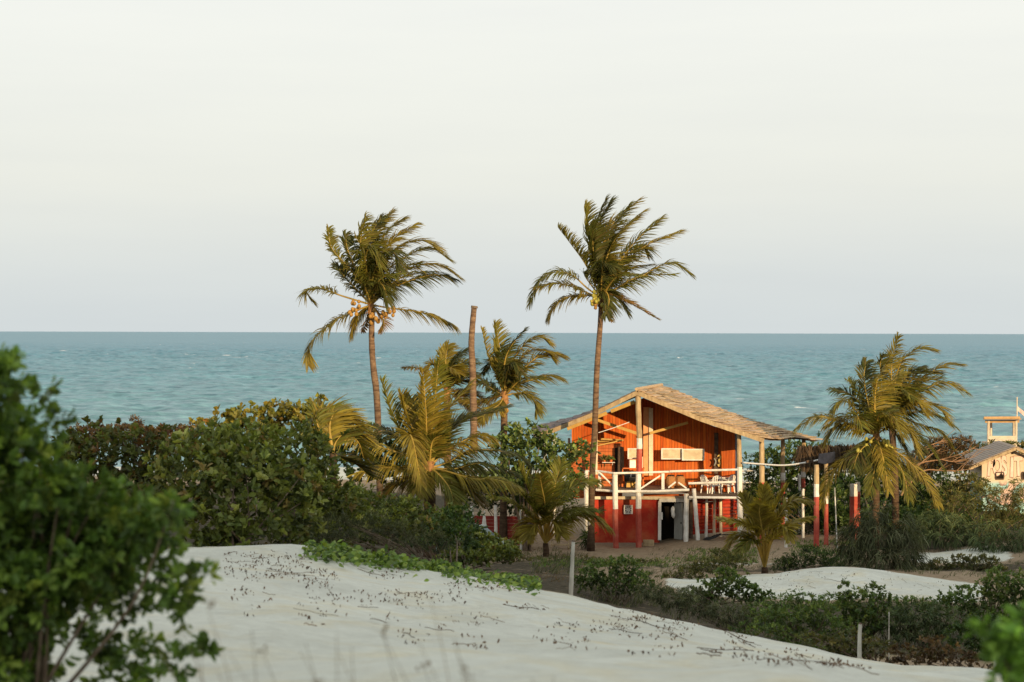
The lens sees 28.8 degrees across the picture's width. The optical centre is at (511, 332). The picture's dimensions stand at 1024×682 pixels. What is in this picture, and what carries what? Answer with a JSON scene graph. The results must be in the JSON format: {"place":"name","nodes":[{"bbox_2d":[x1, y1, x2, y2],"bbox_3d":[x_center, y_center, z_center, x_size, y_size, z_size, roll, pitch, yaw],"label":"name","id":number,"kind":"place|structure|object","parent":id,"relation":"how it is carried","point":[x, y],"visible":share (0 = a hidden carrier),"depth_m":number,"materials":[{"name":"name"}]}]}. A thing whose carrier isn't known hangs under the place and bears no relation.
{"place":"outdoors","nodes":[
{"label":"outdoors","id":0,"kind":"place"},
{"bbox_2d":[437,524,503,560],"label":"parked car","id":1,"kind":"object","parent":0,"point":[487,530],"visible":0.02,"depth_m":84.09,"materials":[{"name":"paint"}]},
{"bbox_2d":[0,467,1023,681],"bbox_3d":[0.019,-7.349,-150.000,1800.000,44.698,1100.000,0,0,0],"label":"ground","id":2,"kind":"structure","parent":0,"point":[286,635],"depth_m":26.60,"materials":[{"name":"beige sand"}]},
{"bbox_2d":[0,342,225,681],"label":"leafy bush","id":3,"kind":"object","parent":2,"relation":"on","point":[68,549],"visible":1,"depth_m":11.26,"materials":[{"name":"green plant"}]},
{"bbox_2d":[49,414,196,475],"bbox_3d":[-11.174,3.996,58.406,4.672,3.262,2.063,0,0,-21],"label":"shrub","id":4,"kind":"object","parent":2,"relation":"on","point":[123,426],"visible":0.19,"depth_m":57.93,"materials":[{"name":"green plant"}]},
{"bbox_2d":[35,415,220,545],"bbox_3d":[-8.938,3.541,43.884,4.728,3.262,7.078,0,0,0],"label":"shrub","id":5,"kind":"object","parent":2,"relation":"on","point":[84,450],"visible":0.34,"depth_m":45.14,"materials":[{"name":"green plant"}]},
{"bbox_2d":[138,416,328,546],"bbox_3d":[-5.652,3.088,39.981,3.583,2.746,3.647,0,0,36],"label":"shrub","id":6,"kind":"object","parent":2,"relation":"on","point":[270,484],"visible":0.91,"depth_m":39.57,"materials":[{"name":"green plant"}]},
{"bbox_2d":[188,392,328,516],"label":"sea grape bush","id":7,"kind":"object","parent":2,"relation":"on","point":[288,410],"visible":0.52,"depth_m":65.76,"materials":[{"name":"green plant"}]},
{"bbox_2d":[184,416,366,543],"bbox_3d":[-5.319,3.466,46.602,3.213,2.963,6.831,0,0,-28],"label":"shrub","id":8,"kind":"object","parent":2,"relation":"on","point":[327,488],"visible":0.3,"depth_m":46.37,"materials":[{"name":"green plant"}]},
{"bbox_2d":[296,392,386,540],"bbox_3d":[-5.269,4.421,61.331,2.865,5.112,2.040,0,0,-27],"label":"coconut palm","id":9,"kind":"object","parent":2,"relation":"on","point":[330,418],"visible":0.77,"depth_m":61.21,"materials":[{"name":"green plant"}]},
{"bbox_2d":[261,475,446,552],"bbox_3d":[-3.935,4.753,48.730,3.744,2.341,8.673,0,0,10],"label":"shrub","id":10,"kind":"object","parent":2,"relation":"on","point":[409,511],"visible":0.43,"depth_m":50.46,"materials":[{"name":"green plant"}]},
{"bbox_2d":[155,598,553,681],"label":"grass stalks","id":11,"kind":"object","parent":2,"relation":"on","point":[382,633],"depth_m":7.56,"materials":[{"name":"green plant"}]},
{"bbox_2d":[305,414,439,552],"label":"sea grape bush","id":12,"kind":"object","parent":2,"relation":"on","point":[342,450],"visible":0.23,"depth_m":74.67,"materials":[{"name":"green plant"}]},
{"bbox_2d":[296,206,464,544],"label":"coconut palm","id":13,"kind":"object","parent":2,"relation":"on","point":[371,277],"visible":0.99,"depth_m":87.91,"materials":[{"name":"green plant"}]},
{"bbox_2d":[307,504,468,562],"bbox_3d":[-2.847,4.615,43.560,1.503,1.783,4.169,0,0,41],"label":"twiggy shrub","id":14,"kind":"object","parent":2,"relation":"on","point":[380,530],"visible":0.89,"depth_m":43.53,"materials":[{"name":"green plant"}]},
{"bbox_2d":[297,539,542,595],"bbox_3d":[-1.847,5.782,49.337,5.391,4.044,33.573,0,0,0],"label":"creeper ground cover","id":15,"kind":"object","parent":2,"relation":"on","point":[356,555],"visible":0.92,"depth_m":37.02,"materials":[{"name":"green plant"}]},
{"bbox_2d":[371,502,487,566],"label":"shrub","id":16,"kind":"object","parent":2,"relation":"on","point":[454,524],"visible":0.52,"depth_m":55.52,"materials":[{"name":"green plant"}]},
{"bbox_2d":[337,354,532,557],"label":"coconut palm","id":17,"kind":"object","parent":2,"relation":"on","point":[425,440],"visible":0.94,"depth_m":73.54,"materials":[{"name":"green plant"}]},
{"bbox_2d":[401,339,501,516],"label":"coconut palm","id":18,"kind":"object","parent":2,"relation":"on","point":[458,372],"visible":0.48,"depth_m":93.82,"materials":[{"name":"green plant"}]},
{"bbox_2d":[468,305,477,451],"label":"dead palm trunk","id":19,"kind":"object","parent":2,"relation":"on","point":[472,376],"visible":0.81,"depth_m":85.88,"materials":[{"name":"brown wood"}]},
{"bbox_2d":[431,502,521,568],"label":"shrub","id":20,"kind":"object","parent":2,"relation":"on","point":[500,552],"visible":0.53,"depth_m":64.66,"materials":[{"name":"green plant"}]},
{"bbox_2d":[482,511,486,525],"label":"closed parasol","id":21,"kind":"object","parent":2,"relation":"on","point":[484,521],"visible":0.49,"depth_m":87.95,"materials":[{"name":"white fabric"}]},
{"bbox_2d":[467,505,522,549],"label":"garden wall","id":22,"kind":"structure","parent":2,"relation":"on","point":[492,521],"depth_m":91.98,"materials":[{"name":"red wood"}]},
{"bbox_2d":[443,459,583,515],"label":"shrub","id":23,"kind":"object","parent":2,"relation":"on","point":[509,507],"visible":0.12,"depth_m":93.20,"materials":[{"name":"green plant"}]},
{"bbox_2d":[461,319,569,538],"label":"coconut palm","id":24,"kind":"object","parent":2,"relation":"on","point":[508,372],"visible":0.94,"depth_m":91.83,"materials":[{"name":"green plant"}]},
{"bbox_2d":[389,538,666,590],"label":"dry grass","id":25,"kind":"structure","parent":2,"relation":"on","point":[567,573],"depth_m":66.98,"materials":[{"name":"brown plant"}]},
{"bbox_2d":[478,417,600,550],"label":"broadleaf tree","id":26,"kind":"object","parent":2,"relation":"on","point":[516,440],"visible":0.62,"depth_m":90.64,"materials":[{"name":"green plant"}]},
{"bbox_2d":[481,455,615,556],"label":"coconut palm","id":27,"kind":"object","parent":2,"relation":"on","point":[542,503],"visible":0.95,"depth_m":86.48,"materials":[{"name":"green plant"}]},
{"bbox_2d":[551,526,569,549],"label":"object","id":28,"kind":"structure","parent":2,"relation":"on","point":[560,539],"depth_m":93.55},
{"bbox_2d":[569,540,574,594],"bbox_3d":[1.427,5.674,47.504,0.159,1.431,0.121,0,0,0],"label":"fence post","id":29,"kind":"object","parent":2,"relation":"on","point":[571,580],"visible":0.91,"depth_m":47.47,"materials":[{"name":"grey wood"}]},
{"bbox_2d":[575,526,596,549],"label":"spiky plant","id":30,"kind":"object","parent":2,"relation":"on","point":[583,537],"visible":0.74,"depth_m":93.88,"materials":[{"name":"green plant"}]},
{"bbox_2d":[514,551,658,563],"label":"shrub","id":31,"kind":"object","parent":2,"relation":"on","point":[561,557],"visible":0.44,"depth_m":81.94,"materials":[{"name":"green plant"}]},
{"bbox_2d":[219,551,967,674],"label":"dry litter","id":32,"kind":"object","parent":2,"relation":"on","point":[834,663],"visible":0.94,"depth_m":28.09,"materials":[{"name":"brown plant"}]},
{"bbox_2d":[525,194,696,550],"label":"coconut palm","id":33,"kind":"object","parent":2,"relation":"on","point":[607,272],"visible":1,"depth_m":92.77,"materials":[{"name":"green plant"}]},
{"bbox_2d":[574,554,663,604],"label":"shrub","id":34,"kind":"object","parent":2,"relation":"on","point":[629,579],"visible":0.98,"depth_m":54.87,"materials":[{"name":"green plant"}]},
{"bbox_2d":[643,540,653,545],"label":"wooden crate","id":35,"kind":"object","parent":2,"relation":"on","point":[648,542],"visible":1,"depth_m":95.13,"materials":[{"name":"beige wood"}]},
{"bbox_2d":[533,383,821,547],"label":"beach house","id":36,"kind":"structure","parent":2,"relation":"on","point":[667,431],"depth_m":97.09,"materials":[{"name":"orange wood"}]},
{"bbox_2d":[615,447,623,474],"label":"kitchen doorway","id":37,"kind":"structure","parent":36,"relation":"in","point":[616,449],"depth_m":96.92,"materials":[{"name":"brown wood"}]},
{"bbox_2d":[626,482,634,486],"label":"storage box","id":38,"kind":"object","parent":36,"relation":"on","point":[630,484],"visible":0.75,"depth_m":96.59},
{"bbox_2d":[621,467,644,486],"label":"kitchen counter","id":39,"kind":"object","parent":36,"relation":"on","point":[643,468],"visible":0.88,"depth_m":96.85,"materials":[{"name":"wood"}]},
{"bbox_2d":[628,459,635,467],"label":"storage box","id":40,"kind":"object","parent":39,"relation":"on","point":[632,463],"visible":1,"depth_m":96.83,"materials":[{"name":"white plastic"}]},
{"bbox_2d":[661,502,683,539],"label":"doorway","id":41,"kind":"structure","parent":36,"relation":"in","point":[667,524],"depth_m":97.59,"materials":[{"name":"black"}]},
{"bbox_2d":[674,503,682,539],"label":"door","id":42,"kind":"structure","parent":36,"relation":"in","point":[678,520],"depth_m":95.77,"materials":[{"name":"grey wood"}]},
{"bbox_2d":[700,475,714,493],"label":"plastic chair","id":43,"kind":"object","parent":36,"relation":"on","point":[704,477],"visible":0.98,"depth_m":96.25,"materials":[{"name":"white plastic"}]},
{"bbox_2d":[709,476,721,493],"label":"plastic chair","id":44,"kind":"object","parent":36,"relation":"on","point":[718,485],"visible":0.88,"depth_m":95.89,"materials":[{"name":"white plastic"}]},
{"bbox_2d":[712,477,730,492],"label":"deck table","id":45,"kind":"object","parent":36,"relation":"on","point":[729,485],"visible":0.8,"depth_m":96.61,"materials":[{"name":"white plastic"}]},
{"bbox_2d":[722,475,735,492],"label":"plastic chair","id":46,"kind":"object","parent":36,"relation":"on","point":[731,479],"visible":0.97,"depth_m":96.44,"materials":[{"name":"white plastic"}]},
{"bbox_2d":[742,459,817,465],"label":"sagging rope","id":47,"kind":"object","parent":36,"relation":"attached to","point":[776,464],"visible":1,"depth_m":93.18,"materials":[{"name":"white fabric"}]},
{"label":"wall shelf","id":48,"kind":"object","parent":36,"relation":"attached to","visible":0},
{"bbox_2d":[600,454,608,466],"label":"potted plant","id":49,"kind":"object","parent":48,"relation":"on","point":[604,458],"visible":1,"depth_m":96.79,"materials":[{"name":"green plant"}]},
{"bbox_2d":[529,539,862,566],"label":"yard weeds","id":50,"kind":"object","parent":2,"relation":"on","point":[703,552],"visible":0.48,"depth_m":85.36,"materials":[{"name":"green plant"}]},
{"bbox_2d":[633,579,768,635],"bbox_3d":[5.030,6.849,49.524,3.348,1.511,3.330,0,0,26],"label":"shrub","id":51,"kind":"object","parent":2,"relation":"on","point":[683,598],"visible":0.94,"depth_m":48.90,"materials":[{"name":"green plant"}]},
{"bbox_2d":[654,547,754,579],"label":"shrub","id":52,"kind":"object","parent":2,"relation":"on","point":[694,570],"visible":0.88,"depth_m":71.92,"materials":[{"name":"green plant"}]},
{"bbox_2d":[703,533,727,539],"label":"garden hose","id":53,"kind":"object","parent":2,"relation":"on","point":[712,537],"visible":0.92,"depth_m":94.46,"materials":[{"name":"black rubber"}]},
{"bbox_2d":[691,564,775,608],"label":"shrub","id":54,"kind":"object","parent":2,"relation":"on","point":[717,584],"visible":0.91,"depth_m":55.90,"materials":[{"name":"green plant"}]},
{"bbox_2d":[714,480,816,573],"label":"coconut palm","id":55,"kind":"object","parent":2,"relation":"on","point":[764,516],"visible":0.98,"depth_m":76.56,"materials":[{"name":"green plant"}]},
{"bbox_2d":[727,617,843,654],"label":"shrub","id":56,"kind":"object","parent":2,"relation":"on","point":[769,631],"visible":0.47,"depth_m":45.94,"materials":[{"name":"green plant"}]},
{"bbox_2d":[742,462,841,534],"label":"shrub","id":57,"kind":"object","parent":2,"relation":"on","point":[749,477],"visible":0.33,"depth_m":96.77,"materials":[{"name":"green plant"}]},
{"bbox_2d":[742,586,841,625],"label":"shrub","id":58,"kind":"object","parent":2,"relation":"on","point":[791,603],"visible":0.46,"depth_m":53.94,"materials":[{"name":"green plant"}]},
{"bbox_2d":[743,476,849,534],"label":"shrub","id":59,"kind":"object","parent":2,"relation":"on","point":[837,487],"visible":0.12,"depth_m":99.45,"materials":[{"name":"green plant"}]},
{"bbox_2d":[798,475,800,533],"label":"stake","id":60,"kind":"object","parent":2,"relation":"on","point":[799,482],"visible":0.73,"depth_m":97.96,"materials":[{"name":"white paint"}]},
{"bbox_2d":[745,594,857,645],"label":"shrub","id":61,"kind":"object","parent":2,"relation":"on","point":[806,616],"visible":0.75,"depth_m":47.88,"materials":[{"name":"green plant"}]},
{"bbox_2d":[802,489,804,537],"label":"stake","id":62,"kind":"object","parent":2,"relation":"on","point":[803,515],"visible":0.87,"depth_m":94.95,"materials":[{"name":"white paint"}]},
{"bbox_2d":[742,430,865,504],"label":"dense tree","id":63,"kind":"object","parent":2,"relation":"on","point":[775,459],"visible":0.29,"depth_m":111.58,"materials":[{"name":"green plant"}]},
{"bbox_2d":[769,543,846,572],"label":"shrub","id":64,"kind":"object","parent":2,"relation":"on","point":[786,560],"visible":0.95,"depth_m":77.89,"materials":[{"name":"green plant"}]},
{"bbox_2d":[789,443,870,546],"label":"thatched shelter","id":65,"kind":"object","parent":2,"relation":"on","point":[809,455],"visible":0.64,"depth_m":93.15,"materials":[{"name":"white paint"}]},
{"bbox_2d":[834,488,837,547],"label":"thin pole","id":66,"kind":"object","parent":2,"relation":"on","point":[835,514],"visible":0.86,"depth_m":89.98,"materials":[{"name":"grey wood"}]},
{"bbox_2d":[792,627,895,661],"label":"shrub","id":67,"kind":"object","parent":2,"relation":"on","point":[840,648],"visible":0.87,"depth_m":41.92,"materials":[{"name":"green plant"}]},
{"bbox_2d":[857,623,861,658],"bbox_3d":[6.987,6.310,39.999,0.097,0.952,0.096,0,0,0],"label":"fence post","id":68,"kind":"object","parent":2,"relation":"on","point":[859,651],"visible":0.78,"depth_m":39.97,"materials":[{"name":"grey wood"}]},
{"bbox_2d":[824,578,902,643],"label":"shrub","id":69,"kind":"object","parent":2,"relation":"on","point":[871,612],"visible":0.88,"depth_m":49.87,"materials":[{"name":"green plant"}]},
{"bbox_2d":[791,353,943,545],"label":"coconut palm","id":70,"kind":"object","parent":2,"relation":"on","point":[873,417],"visible":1,"depth_m":91.48,"materials":[{"name":"green plant"}]},
{"bbox_2d":[827,497,933,571],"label":"strap leaf shrub","id":71,"kind":"object","parent":2,"relation":"on","point":[898,552],"visible":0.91,"depth_m":78.65,"materials":[{"name":"green plant"}]},
{"bbox_2d":[888,611,889,656],"bbox_3d":[8.711,7.057,46.005,0.032,1.250,0.041,0,0,0],"label":"fence post","id":72,"kind":"object","parent":2,"relation":"on","point":[889,631],"visible":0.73,"depth_m":46.00,"materials":[{"name":"grey wood"}]},
{"bbox_2d":[830,456,986,521],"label":"dense tree","id":73,"kind":"object","parent":2,"relation":"on","point":[920,502],"visible":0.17,"depth_m":105.32,"materials":[{"name":"green plant"}]},
{"bbox_2d":[860,332,971,528],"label":"coconut palm","id":74,"kind":"object","parent":2,"relation":"on","point":[910,399],"visible":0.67,"depth_m":95.65,"materials":[{"name":"green plant"}]},
{"bbox_2d":[874,595,968,648],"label":"shrub","id":75,"kind":"object","parent":2,"relation":"on","point":[911,627],"visible":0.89,"depth_m":49.36,"materials":[{"name":"green plant"}]},
{"bbox_2d":[819,497,1023,534],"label":"shrub","id":76,"kind":"object","parent":2,"relation":"on","point":[843,520],"visible":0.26,"depth_m":96.78,"materials":[{"name":"green plant"}]},
{"bbox_2d":[880,635,992,668],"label":"shrub","id":77,"kind":"object","parent":2,"relation":"on","point":[930,652],"visible":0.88,"depth_m":39.92,"materials":[{"name":"green plant"}]},
{"bbox_2d":[898,430,991,495],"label":"windswept tree","id":78,"kind":"object","parent":2,"relation":"on","point":[941,450],"visible":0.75,"depth_m":101.48,"materials":[{"name":"brown plant"}]},
{"bbox_2d":[908,509,994,551],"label":"shrub","id":79,"kind":"object","parent":2,"relation":"on","point":[946,535],"visible":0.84,"depth_m":89.61,"materials":[{"name":"green plant"}]},
{"bbox_2d":[882,564,1023,632],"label":"shrub","id":80,"kind":"object","parent":2,"relation":"on","point":[1000,596],"visible":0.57,"depth_m":52.84,"materials":[{"name":"green plant"}]},
{"bbox_2d":[927,470,990,517],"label":"shrub","id":81,"kind":"object","parent":2,"relation":"on","point":[971,477],"visible":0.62,"depth_m":99.89,"materials":[{"name":"green plant"}]},
{"bbox_2d":[921,553,1007,570],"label":"shrub","id":82,"kind":"object","parent":2,"relation":"on","point":[971,566],"visible":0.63,"depth_m":79.85,"materials":[{"name":"green plant"}]},
{"bbox_2d":[919,439,1023,495],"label":"hedge","id":83,"kind":"object","parent":2,"relation":"on","point":[1008,441],"visible":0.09,"depth_m":115.71,"materials":[{"name":"green plant"}]},
{"bbox_2d":[936,600,1023,660],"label":"shrub","id":84,"kind":"object","parent":2,"relation":"on","point":[970,644],"visible":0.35,"depth_m":45.92,"materials":[{"name":"green plant"}]},
{"bbox_2d":[939,476,1023,539],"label":"shrub","id":85,"kind":"object","parent":2,"relation":"on","point":[1003,513],"visible":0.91,"depth_m":91.87,"materials":[{"name":"green plant"}]},
{"bbox_2d":[961,441,1023,512],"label":"painted hut","id":86,"kind":"object","parent":2,"relation":"on","point":[1001,463],"visible":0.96,"depth_m":106.00,"materials":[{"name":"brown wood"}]},
{"bbox_2d":[995,472,1003,479],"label":"window","id":87,"kind":"structure","parent":86,"relation":"in","point":[1001,477],"depth_m":105.96,"materials":[{"name":"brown wood"}]},
{"bbox_2d":[962,601,1023,681],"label":"leafy bush","id":88,"kind":"object","parent":2,"relation":"on","point":[1003,650],"visible":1,"depth_m":8.47,"materials":[{"name":"green plant"}]},
{"bbox_2d":[966,518,1023,554],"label":"shrub","id":89,"kind":"object","parent":2,"relation":"on","point":[990,546],"visible":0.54,"depth_m":87.66,"materials":[{"name":"green plant"}]},
{"bbox_2d":[982,397,1023,445],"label":"watch tower","id":90,"kind":"structure","parent":2,"relation":"on","point":[1013,420],"depth_m":120.93,"materials":[{"name":"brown wood"}]},
{"bbox_2d":[0,331,1023,467],"bbox_3d":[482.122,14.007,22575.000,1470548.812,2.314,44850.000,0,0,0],"label":"sea","id":91,"kind":"structure","parent":0,"point":[779,380],"depth_m":614.32,"materials":[{"name":"liquid"}]},
{"bbox_2d":[0,0,1023,333],"label":"sky","id":92,"kind":"structure","parent":0,"point":[827,166],"materials":[{"name":"white"}]},
{"bbox_2d":[624,471,635,487],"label":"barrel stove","id":93,"kind":"object","parent":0,"point":[629,477],"visible":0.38,"depth_m":95.98,"materials":[{"name":"black metal"}]},
{"bbox_2d":[666,475,675,487],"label":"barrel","id":94,"kind":"object","parent":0,"point":[670,479],"visible":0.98,"depth_m":96.01,"materials":[{"name":"orange wood"}]},
{"bbox_2d":[675,475,684,487],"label":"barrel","id":95,"kind":"object","parent":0,"point":[680,479],"visible":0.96,"depth_m":96.01,"materials":[{"name":"orange wood"}]},
{"bbox_2d":[519,545,1023,659],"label":"scrub grass","id":96,"kind":"structure","parent":0,"point":[639,598],"depth_m":62.25,"materials":[{"name":"green plant"}]}
]}

